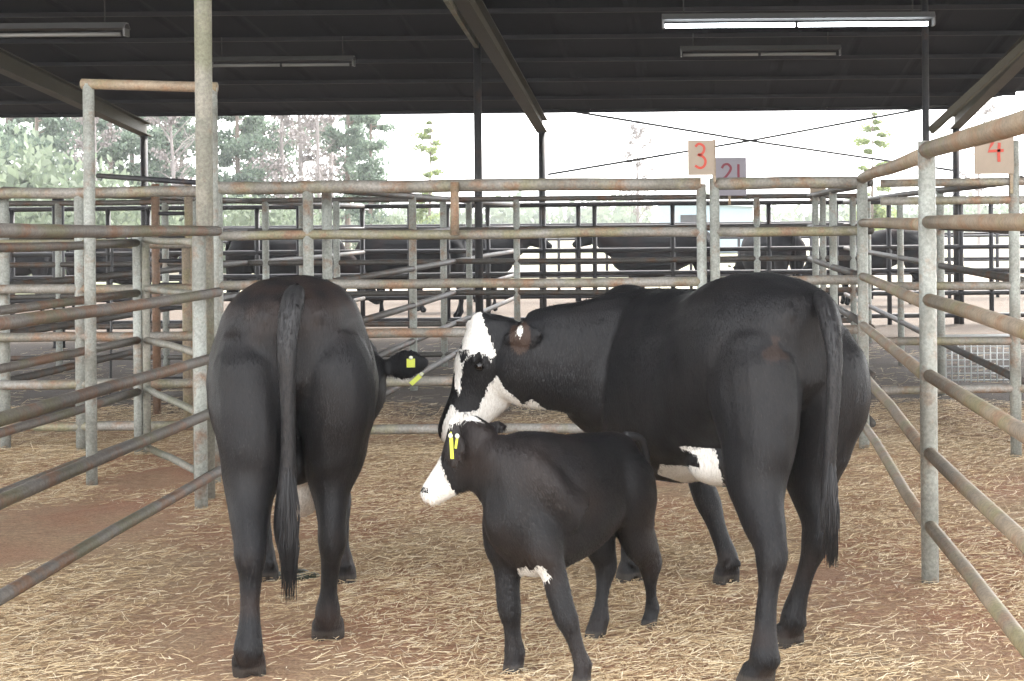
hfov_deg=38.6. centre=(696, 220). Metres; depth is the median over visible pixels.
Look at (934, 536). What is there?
pipe fence
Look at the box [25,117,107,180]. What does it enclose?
pine tree
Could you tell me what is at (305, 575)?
cow pat
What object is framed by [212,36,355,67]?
tube lamp
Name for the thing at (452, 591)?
straw
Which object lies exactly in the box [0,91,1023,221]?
sky
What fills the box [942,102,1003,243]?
bare tree
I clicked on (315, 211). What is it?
bush
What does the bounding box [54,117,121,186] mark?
bare tree
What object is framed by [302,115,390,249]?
pine tree
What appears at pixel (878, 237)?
cow
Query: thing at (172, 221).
bush
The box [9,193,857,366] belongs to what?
pipe fence
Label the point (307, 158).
bare tree
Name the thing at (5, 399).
pipe fence
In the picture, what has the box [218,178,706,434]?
pipe fence
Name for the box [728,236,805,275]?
cow
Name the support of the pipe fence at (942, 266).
on the barn floor
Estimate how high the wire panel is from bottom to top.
0.463 m
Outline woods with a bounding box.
[179,190,1023,231]
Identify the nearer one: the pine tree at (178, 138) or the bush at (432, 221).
the bush at (432, 221)
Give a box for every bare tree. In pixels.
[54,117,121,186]
[137,116,195,205]
[246,115,334,197]
[260,115,339,197]
[269,115,346,224]
[272,115,344,196]
[617,112,665,222]
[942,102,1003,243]
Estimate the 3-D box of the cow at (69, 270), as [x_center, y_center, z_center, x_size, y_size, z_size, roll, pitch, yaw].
[-10.351,0.982,26.589,2.427,1.426,0.693,0,0,-10]
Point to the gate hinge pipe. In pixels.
(454, 208)
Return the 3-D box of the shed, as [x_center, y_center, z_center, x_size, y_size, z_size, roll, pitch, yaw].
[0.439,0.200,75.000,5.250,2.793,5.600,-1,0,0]
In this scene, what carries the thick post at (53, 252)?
on the barn floor
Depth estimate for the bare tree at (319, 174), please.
61.98 m
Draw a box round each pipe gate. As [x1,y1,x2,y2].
[142,237,193,473]
[709,176,869,442]
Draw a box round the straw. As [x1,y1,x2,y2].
[0,397,1023,680]
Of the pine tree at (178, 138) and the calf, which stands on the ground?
the pine tree at (178, 138)
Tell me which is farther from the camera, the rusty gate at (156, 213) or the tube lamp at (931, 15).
the tube lamp at (931, 15)
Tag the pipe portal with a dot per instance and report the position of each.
(88, 86)
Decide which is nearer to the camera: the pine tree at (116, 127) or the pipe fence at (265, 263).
the pipe fence at (265, 263)
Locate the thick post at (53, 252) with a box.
[52,199,65,347]
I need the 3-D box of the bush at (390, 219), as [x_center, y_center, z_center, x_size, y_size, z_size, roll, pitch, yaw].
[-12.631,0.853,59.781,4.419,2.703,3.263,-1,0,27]
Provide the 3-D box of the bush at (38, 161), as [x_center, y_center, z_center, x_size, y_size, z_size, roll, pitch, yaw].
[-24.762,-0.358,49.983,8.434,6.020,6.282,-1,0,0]
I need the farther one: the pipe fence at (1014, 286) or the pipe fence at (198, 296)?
the pipe fence at (1014, 286)
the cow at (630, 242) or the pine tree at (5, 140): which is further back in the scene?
the pine tree at (5, 140)
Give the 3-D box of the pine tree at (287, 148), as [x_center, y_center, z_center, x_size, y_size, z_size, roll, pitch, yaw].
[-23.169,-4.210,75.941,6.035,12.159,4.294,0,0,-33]
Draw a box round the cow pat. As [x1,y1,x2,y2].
[279,569,319,580]
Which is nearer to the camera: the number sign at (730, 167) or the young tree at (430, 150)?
the number sign at (730, 167)
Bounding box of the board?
[810,189,824,200]
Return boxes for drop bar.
[96,173,195,184]
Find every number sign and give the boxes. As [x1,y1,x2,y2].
[688,139,715,181]
[712,157,746,204]
[974,137,1013,193]
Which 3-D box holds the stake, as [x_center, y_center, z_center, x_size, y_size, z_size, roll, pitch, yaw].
[-5.280,0.906,13.000,0.053,1.520,0.023,-1,0,0]
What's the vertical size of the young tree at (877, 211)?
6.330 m
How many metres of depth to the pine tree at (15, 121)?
70.90 m
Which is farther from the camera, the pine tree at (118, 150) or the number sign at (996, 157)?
the pine tree at (118, 150)
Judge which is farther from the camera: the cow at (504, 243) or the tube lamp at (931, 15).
the cow at (504, 243)
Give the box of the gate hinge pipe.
[450,182,458,234]
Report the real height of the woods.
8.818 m
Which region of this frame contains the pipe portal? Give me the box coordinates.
[80,79,220,485]
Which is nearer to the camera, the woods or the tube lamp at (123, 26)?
the tube lamp at (123, 26)
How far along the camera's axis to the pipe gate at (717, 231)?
10.18 m
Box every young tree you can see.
[409,120,444,223]
[845,112,903,230]
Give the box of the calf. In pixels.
[419,415,662,680]
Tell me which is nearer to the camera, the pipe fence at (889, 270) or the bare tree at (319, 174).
the pipe fence at (889, 270)
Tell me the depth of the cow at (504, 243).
25.98 m
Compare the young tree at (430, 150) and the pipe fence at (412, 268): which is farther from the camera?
the young tree at (430, 150)
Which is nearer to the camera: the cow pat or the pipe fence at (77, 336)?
the cow pat
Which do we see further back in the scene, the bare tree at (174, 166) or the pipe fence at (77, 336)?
the bare tree at (174, 166)
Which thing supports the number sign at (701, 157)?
attached to the pipe gate at (717, 231)
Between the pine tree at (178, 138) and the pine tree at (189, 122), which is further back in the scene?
the pine tree at (189, 122)
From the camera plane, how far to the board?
21.59 m
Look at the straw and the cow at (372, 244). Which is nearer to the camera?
the straw
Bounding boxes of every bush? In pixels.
[0,125,82,273]
[0,152,151,275]
[5,165,71,218]
[65,205,183,258]
[135,204,183,224]
[178,195,332,272]
[223,193,344,225]
[346,210,428,249]
[382,211,459,224]
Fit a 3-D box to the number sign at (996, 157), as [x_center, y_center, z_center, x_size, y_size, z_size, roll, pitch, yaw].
[1.980,-0.399,9.616,0.261,0.436,0.058,-1,0,0]
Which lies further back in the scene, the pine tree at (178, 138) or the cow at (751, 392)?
the pine tree at (178, 138)
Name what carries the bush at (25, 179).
on the ground
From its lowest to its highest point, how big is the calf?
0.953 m
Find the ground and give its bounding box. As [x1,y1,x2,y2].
[30,222,1023,292]
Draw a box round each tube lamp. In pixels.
[0,0,129,36]
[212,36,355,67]
[662,0,935,28]
[680,32,840,56]
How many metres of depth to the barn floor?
6.60 m
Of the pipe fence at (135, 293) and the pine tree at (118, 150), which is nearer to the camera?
the pipe fence at (135, 293)
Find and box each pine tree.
[0,117,74,183]
[0,118,20,151]
[0,118,33,165]
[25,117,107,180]
[61,117,157,199]
[96,117,183,199]
[128,116,195,205]
[139,116,222,205]
[218,116,287,210]
[223,116,312,211]
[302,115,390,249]
[340,115,398,224]
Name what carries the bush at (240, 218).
on the ground
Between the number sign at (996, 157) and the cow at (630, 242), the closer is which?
the number sign at (996, 157)
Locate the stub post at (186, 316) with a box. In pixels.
[182,248,190,418]
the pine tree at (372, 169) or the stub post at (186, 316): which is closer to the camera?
the stub post at (186, 316)
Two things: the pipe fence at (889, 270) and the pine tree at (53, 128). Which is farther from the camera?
the pine tree at (53, 128)
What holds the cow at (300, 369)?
on the barn floor
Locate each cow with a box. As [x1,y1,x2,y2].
[9,251,52,310]
[66,248,181,306]
[206,274,427,677]
[225,239,379,303]
[344,239,465,316]
[417,238,551,311]
[437,272,871,680]
[572,231,709,281]
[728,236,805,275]
[802,229,918,304]
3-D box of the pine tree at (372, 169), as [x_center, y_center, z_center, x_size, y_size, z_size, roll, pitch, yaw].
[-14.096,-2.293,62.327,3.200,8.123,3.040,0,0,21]
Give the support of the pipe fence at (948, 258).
on the barn floor
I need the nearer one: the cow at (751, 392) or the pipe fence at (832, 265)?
the cow at (751, 392)
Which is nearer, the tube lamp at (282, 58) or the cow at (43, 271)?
the tube lamp at (282, 58)
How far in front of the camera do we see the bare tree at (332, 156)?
75.00 m
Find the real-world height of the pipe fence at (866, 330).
1.976 m
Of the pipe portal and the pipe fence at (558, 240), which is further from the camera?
the pipe fence at (558, 240)
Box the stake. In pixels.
[109,238,112,393]
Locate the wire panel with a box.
[945,334,1009,381]
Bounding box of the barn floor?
[0,287,1023,680]
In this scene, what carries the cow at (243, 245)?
on the barn floor
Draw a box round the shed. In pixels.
[653,200,752,251]
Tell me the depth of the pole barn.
18.31 m
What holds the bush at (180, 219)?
on the ground
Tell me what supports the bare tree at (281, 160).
on the ground
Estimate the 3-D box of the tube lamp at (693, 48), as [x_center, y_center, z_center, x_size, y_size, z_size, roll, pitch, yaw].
[0.767,-2.119,17.300,1.925,0.283,0.150,-1,0,0]
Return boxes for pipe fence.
[0,186,195,450]
[0,187,365,448]
[0,223,222,605]
[0,237,142,493]
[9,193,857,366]
[9,200,1023,331]
[65,234,1023,290]
[96,221,1023,301]
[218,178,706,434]
[322,193,513,396]
[806,180,875,427]
[843,176,1023,394]
[857,149,920,526]
[880,140,1023,456]
[918,109,1023,657]
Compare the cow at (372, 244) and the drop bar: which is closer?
the drop bar
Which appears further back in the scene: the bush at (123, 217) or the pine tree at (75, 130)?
the pine tree at (75, 130)
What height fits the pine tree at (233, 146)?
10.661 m
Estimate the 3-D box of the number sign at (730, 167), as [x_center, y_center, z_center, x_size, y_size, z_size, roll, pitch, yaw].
[0.361,-0.437,15.916,0.374,0.521,0.058,-1,0,0]
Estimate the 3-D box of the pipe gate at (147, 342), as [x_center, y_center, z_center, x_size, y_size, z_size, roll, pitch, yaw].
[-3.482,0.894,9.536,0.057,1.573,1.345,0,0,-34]
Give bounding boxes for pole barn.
[0,0,1023,499]
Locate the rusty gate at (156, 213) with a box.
[151,184,192,414]
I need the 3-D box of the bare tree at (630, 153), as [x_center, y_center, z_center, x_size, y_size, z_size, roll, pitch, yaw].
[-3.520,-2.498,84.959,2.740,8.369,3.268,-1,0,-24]

